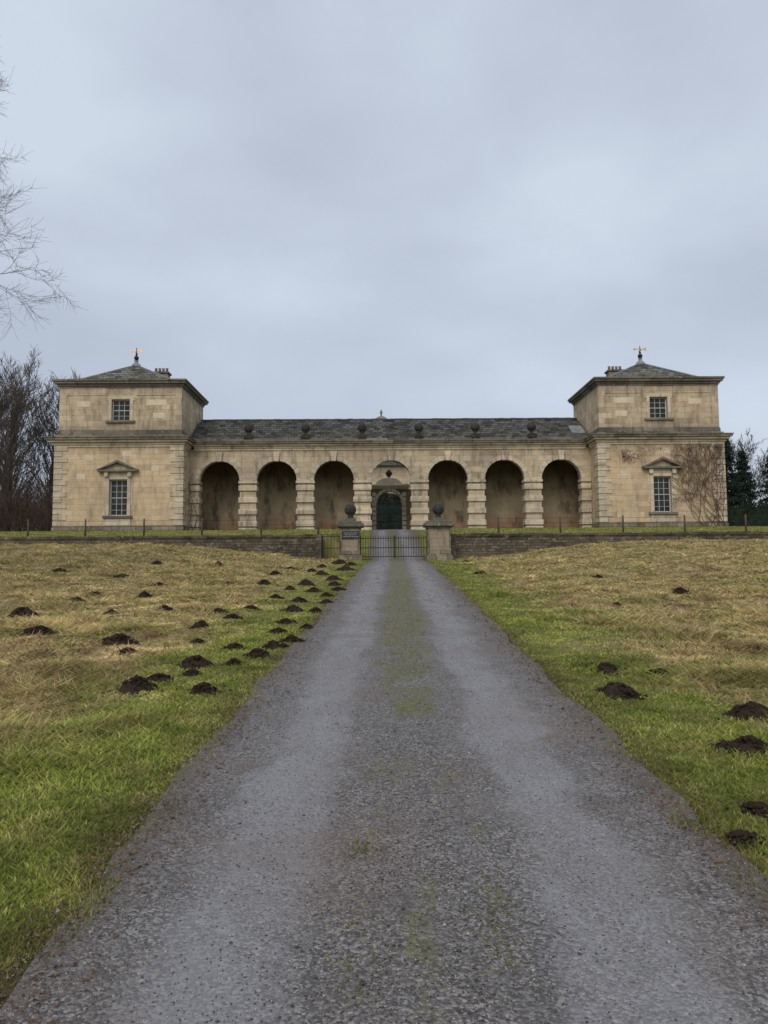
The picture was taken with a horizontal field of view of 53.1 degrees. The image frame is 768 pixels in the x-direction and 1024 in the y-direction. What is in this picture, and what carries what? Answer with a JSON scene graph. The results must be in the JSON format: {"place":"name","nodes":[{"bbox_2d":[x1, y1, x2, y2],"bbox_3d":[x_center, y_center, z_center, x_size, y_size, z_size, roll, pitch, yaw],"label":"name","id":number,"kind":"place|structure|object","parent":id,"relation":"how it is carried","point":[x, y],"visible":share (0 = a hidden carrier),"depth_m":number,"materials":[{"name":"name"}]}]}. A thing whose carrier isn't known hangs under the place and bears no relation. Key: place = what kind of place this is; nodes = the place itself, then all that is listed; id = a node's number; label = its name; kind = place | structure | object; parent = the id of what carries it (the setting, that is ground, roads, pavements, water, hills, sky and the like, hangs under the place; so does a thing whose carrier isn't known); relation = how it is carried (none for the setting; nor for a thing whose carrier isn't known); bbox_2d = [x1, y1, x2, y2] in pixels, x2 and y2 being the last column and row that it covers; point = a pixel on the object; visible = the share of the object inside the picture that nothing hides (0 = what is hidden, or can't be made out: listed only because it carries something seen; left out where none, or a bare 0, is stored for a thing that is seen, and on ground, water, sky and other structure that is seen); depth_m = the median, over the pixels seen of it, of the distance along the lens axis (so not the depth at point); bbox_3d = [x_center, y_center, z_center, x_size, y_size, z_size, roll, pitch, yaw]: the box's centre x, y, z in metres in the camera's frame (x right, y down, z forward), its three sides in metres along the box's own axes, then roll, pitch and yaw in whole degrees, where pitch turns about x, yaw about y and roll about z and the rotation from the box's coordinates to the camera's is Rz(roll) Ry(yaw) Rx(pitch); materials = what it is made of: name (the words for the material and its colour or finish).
{"place":"outdoors","nodes":[
{"label":"outdoors","id":0,"kind":"place"},
{"bbox_2d":[0,529,767,1023],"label":"gravel road","id":1,"kind":"structure","parent":0,"point":[682,875],"depth_m":3.56,"materials":[{"name":"grey gravel"}]},
{"bbox_2d":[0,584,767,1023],"bbox_3d":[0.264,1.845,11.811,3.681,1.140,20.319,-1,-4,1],"label":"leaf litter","id":2,"kind":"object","parent":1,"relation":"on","point":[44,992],"visible":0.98,"depth_m":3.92,"materials":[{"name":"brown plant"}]},
{"bbox_2d":[0,526,767,1008],"bbox_3d":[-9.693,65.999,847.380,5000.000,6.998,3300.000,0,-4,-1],"label":"ground","id":3,"kind":"structure","parent":0,"point":[8,988],"depth_m":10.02,"materials":[{"name":"green plant"}]},
{"bbox_2d":[0,359,28,465],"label":"bare tree","id":4,"kind":"object","parent":3,"relation":"on","point":[8,401],"visible":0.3,"depth_m":75.29,"materials":[{"name":"brown plant"}]},
{"bbox_2d":[0,375,37,491],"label":"bare tree","id":5,"kind":"object","parent":3,"relation":"on","point":[11,418],"visible":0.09,"depth_m":83.31,"materials":[{"name":"brown plant"}]},
{"bbox_2d":[0,378,41,531],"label":"bare tree","id":6,"kind":"object","parent":3,"relation":"on","point":[11,449],"visible":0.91,"depth_m":69.98,"materials":[{"name":"brown plant"}]},
{"bbox_2d":[0,461,53,531],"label":"undergrowth","id":7,"kind":"object","parent":3,"relation":"on","point":[31,511],"visible":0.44,"depth_m":68.09,"materials":[{"name":"brown plant"}]},
{"bbox_2d":[0,344,57,531],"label":"bare tree","id":8,"kind":"object","parent":3,"relation":"on","point":[25,400],"visible":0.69,"depth_m":71.98,"materials":[{"name":"brown plant"}]},
{"bbox_2d":[0,353,58,501],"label":"bare tree","id":9,"kind":"object","parent":3,"relation":"on","point":[39,402],"visible":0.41,"depth_m":78.32,"materials":[{"name":"brown plant"}]},
{"bbox_2d":[0,56,88,373],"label":"bare tree","id":10,"kind":"object","parent":3,"relation":"on","point":[21,248],"visible":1,"depth_m":22.82,"materials":[{"name":"grey plant"}]},
{"bbox_2d":[14,367,77,529],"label":"bare tree","id":11,"kind":"object","parent":3,"relation":"on","point":[42,420],"visible":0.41,"depth_m":76.18,"materials":[{"name":"brown plant"}]},
{"bbox_2d":[21,375,79,496],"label":"bare tree","id":12,"kind":"object","parent":3,"relation":"on","point":[49,443],"visible":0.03,"depth_m":88.32,"materials":[{"name":"brown plant"}]},
{"bbox_2d":[44,348,208,530],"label":"stone pavilion","id":13,"kind":"structure","parent":3,"relation":"on","point":[122,441],"depth_m":57.24,"materials":[{"name":"stone"}]},
{"bbox_2d":[110,480,126,515],"bbox_3d":[-19.726,-1.042,57.249,1.330,2.710,0.080,0,-4,-1],"label":"lower window frame","id":14,"kind":"structure","parent":13,"relation":"in","point":[111,498],"depth_m":57.23,"materials":[{"name":"paint"}]},
{"bbox_2d":[111,481,126,514],"bbox_3d":[-19.727,-1.040,57.276,1.330,2.704,0.010,0,-4,-1],"label":"lower window glass","id":15,"kind":"structure","parent":13,"relation":"in","point":[117,489],"depth_m":57.27,"materials":[{"name":"glass"}]},
{"bbox_2d":[113,400,129,419],"bbox_3d":[-19.781,-7.636,57.960,1.360,1.630,0.080,0,-4,-1],"label":"upper window frame","id":16,"kind":"structure","parent":13,"relation":"in","point":[119,405],"depth_m":57.96,"materials":[{"name":"paint"}]},
{"bbox_2d":[114,401,129,419],"bbox_3d":[-19.781,-7.634,57.987,1.360,1.624,0.010,0,-4,-1],"label":"upper window glass","id":17,"kind":"structure","parent":13,"relation":"in","point":[117,416],"depth_m":57.98,"materials":[{"name":"glass"}]},
{"bbox_2d":[189,473,196,529],"bbox_3d":[-14.626,-0.755,58.848,0.647,4.518,0.080,0,-4,-1],"label":"climbing vine","id":18,"kind":"object","parent":13,"relation":"attached to","point":[193,504],"visible":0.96,"depth_m":58.81,"materials":[{"name":"brown plant"}]},
{"bbox_2d":[0,537,315,557],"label":"retaining wall","id":19,"kind":"structure","parent":3,"relation":"on","point":[302,547],"depth_m":44.62,"materials":[{"name":"stone"}]},
{"bbox_2d":[0,534,320,538],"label":"wall coping","id":20,"kind":"object","parent":19,"relation":"on","point":[184,536],"depth_m":44.54,"materials":[{"name":"stone"}]},
{"bbox_2d":[336,504,363,560],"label":"gate pier","id":21,"kind":"structure","parent":3,"relation":"on","point":[349,548],"depth_m":42.01,"materials":[{"name":"stone"}]},
{"bbox_2d":[342,531,358,537],"bbox_3d":[-1.852,1.237,42.021,0.940,0.400,0.057,0,-4,-1],"label":"notice sign","id":22,"kind":"object","parent":21,"relation":"attached to","point":[350,534],"visible":1,"depth_m":42.00,"materials":[{"name":"metal"}]},
{"bbox_2d":[360,535,426,557],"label":"iron gate","id":23,"kind":"structure","parent":21,"relation":"attached to","point":[383,547],"depth_m":42.97,"materials":[{"name":"black metal"}]},
{"bbox_2d":[0,538,767,746],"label":"dead bracken","id":24,"kind":"object","parent":3,"relation":"on","point":[236,606],"visible":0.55,"depth_m":13.37,"materials":[{"name":"brown plant"}]},
{"bbox_2d":[0,514,767,536],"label":"post and rail fence","id":25,"kind":"object","parent":3,"relation":"on","point":[317,524],"visible":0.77,"depth_m":46.19,"materials":[{"name":"brown wood"}]},
{"bbox_2d":[316,534,455,559],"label":"pier wing wall","id":26,"kind":"structure","parent":3,"relation":"on","point":[319,546],"depth_m":43.10,"materials":[{"name":"stone"}]},
{"bbox_2d":[321,534,339,558],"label":"iron side gate","id":27,"kind":"structure","parent":26,"relation":"attached to","point":[331,536],"depth_m":43.34,"materials":[{"name":"black metal"}]},
{"bbox_2d":[6,558,767,850],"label":"molehills","id":28,"kind":"object","parent":3,"relation":"on","point":[136,684],"visible":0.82,"depth_m":9.03,"materials":[{"name":"soil"}]},
{"bbox_2d":[376,493,400,529],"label":"yew hedge","id":29,"kind":"object","parent":3,"relation":"on","point":[383,516],"visible":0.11,"depth_m":78.38,"materials":[{"name":"green plant"}]},
{"bbox_2d":[189,417,591,529],"bbox_3d":[0.497,-2.858,62.117,31.080,9.866,6.600,0,-4,-1],"label":"arched colonnade","id":30,"kind":"object","parent":3,"relation":"on","point":[274,474],"visible":0.94,"depth_m":60.20,"materials":[{"name":"stone"}]},
{"bbox_2d":[371,469,410,529],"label":"stone gateway","id":31,"kind":"object","parent":3,"relation":"on","point":[394,486],"visible":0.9,"depth_m":66.85,"materials":[{"name":"stone"}]},
{"bbox_2d":[371,466,410,496],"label":"house walls","id":32,"kind":"structure","parent":3,"relation":"on","point":[401,474],"depth_m":108.76,"materials":[{"name":"beige stone"}]},
{"bbox_2d":[377,410,386,418],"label":"cupola","id":33,"kind":"object","parent":32,"relation":"on","point":[381,416],"visible":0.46,"depth_m":116.00,"materials":[{"name":"stone"}]},
{"bbox_2d":[378,461,401,465],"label":"house roof","id":34,"kind":"structure","parent":32,"relation":"on","point":[389,463],"depth_m":109.19,"materials":[{"name":"grey stone"}]},
{"bbox_2d":[423,503,454,560],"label":"gate pier","id":35,"kind":"structure","parent":3,"relation":"on","point":[438,528],"depth_m":42.01,"materials":[{"name":"stone"}]},
{"bbox_2d":[455,534,767,557],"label":"retaining wall","id":36,"kind":"structure","parent":3,"relation":"on","point":[479,546],"depth_m":44.87,"materials":[{"name":"stone"}]},
{"bbox_2d":[455,531,767,535],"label":"wall coping","id":37,"kind":"object","parent":36,"relation":"on","point":[638,533],"depth_m":44.89,"materials":[{"name":"stone"}]},
{"bbox_2d":[567,346,733,526],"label":"stone pavilion","id":38,"kind":"structure","parent":3,"relation":"on","point":[640,403],"depth_m":57.83,"materials":[{"name":"stone"}]},
{"bbox_2d":[650,399,664,416],"bbox_3d":[20.814,-7.910,58.538,1.360,1.624,0.010,0,-4,-1],"label":"upper window glass","id":39,"kind":"structure","parent":38,"relation":"in","point":[662,401],"depth_m":58.54,"materials":[{"name":"glass"}]},
{"bbox_2d":[649,397,666,417],"bbox_3d":[20.814,-7.912,58.511,1.360,1.630,0.080,0,-4,-1],"label":"upper window frame","id":40,"kind":"structure","parent":38,"relation":"in","point":[659,398],"depth_m":58.50,"materials":[{"name":"paint"}]},
{"bbox_2d":[654,478,668,510],"bbox_3d":[20.869,-1.316,57.827,1.330,2.704,0.010,0,-4,-1],"label":"lower window glass","id":41,"kind":"structure","parent":38,"relation":"in","point":[666,485],"depth_m":57.82,"materials":[{"name":"glass"}]},
{"bbox_2d":[654,477,670,511],"bbox_3d":[20.869,-1.318,57.800,1.330,2.710,0.080,0,-4,-1],"label":"lower window frame","id":42,"kind":"structure","parent":38,"relation":"in","point":[658,482],"depth_m":57.78,"materials":[{"name":"paint"}]},
{"bbox_2d":[621,443,724,486],"bbox_3d":[21.704,-3.488,57.631,7.784,3.775,0.297,0,-4,-1],"label":"ivy","id":43,"kind":"object","parent":38,"relation":"attached to","point":[629,456],"visible":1,"depth_m":57.69,"materials":[{"name":"brown plant"}]},
{"bbox_2d":[670,443,725,525],"bbox_3d":[23.520,-2.027,57.520,4.112,6.270,0.082,0,-4,-1],"label":"climbing vine","id":44,"kind":"object","parent":38,"relation":"attached to","point":[689,449],"visible":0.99,"depth_m":57.57,"materials":[{"name":"brown plant"}]},
{"bbox_2d":[724,439,751,508],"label":"conifer tree","id":45,"kind":"object","parent":3,"relation":"on","point":[735,497],"visible":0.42,"depth_m":78.41,"materials":[{"name":"green plant"}]},
{"bbox_2d":[725,428,767,502],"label":"bare tree","id":46,"kind":"object","parent":3,"relation":"on","point":[740,445],"visible":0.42,"depth_m":85.62,"materials":[{"name":"brown plant"}]},
{"bbox_2d":[727,503,767,525],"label":"laurel hedge","id":47,"kind":"object","parent":3,"relation":"on","point":[756,517],"visible":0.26,"depth_m":61.68,"materials":[{"name":"green plant"}]},
{"bbox_2d":[733,450,761,508],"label":"conifer tree","id":48,"kind":"object","parent":3,"relation":"on","point":[741,468],"visible":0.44,"depth_m":80.55,"materials":[{"name":"green plant"}]},
{"bbox_2d":[755,450,767,508],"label":"conifer tree","id":49,"kind":"object","parent":3,"relation":"on","point":[764,491],"visible":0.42,"depth_m":80.28,"materials":[{"name":"green plant"}]},
{"bbox_2d":[0,0,767,529],"label":"sky","id":50,"kind":"structure","parent":0,"point":[291,209],"materials":[{"name":"grey"}]}
]}

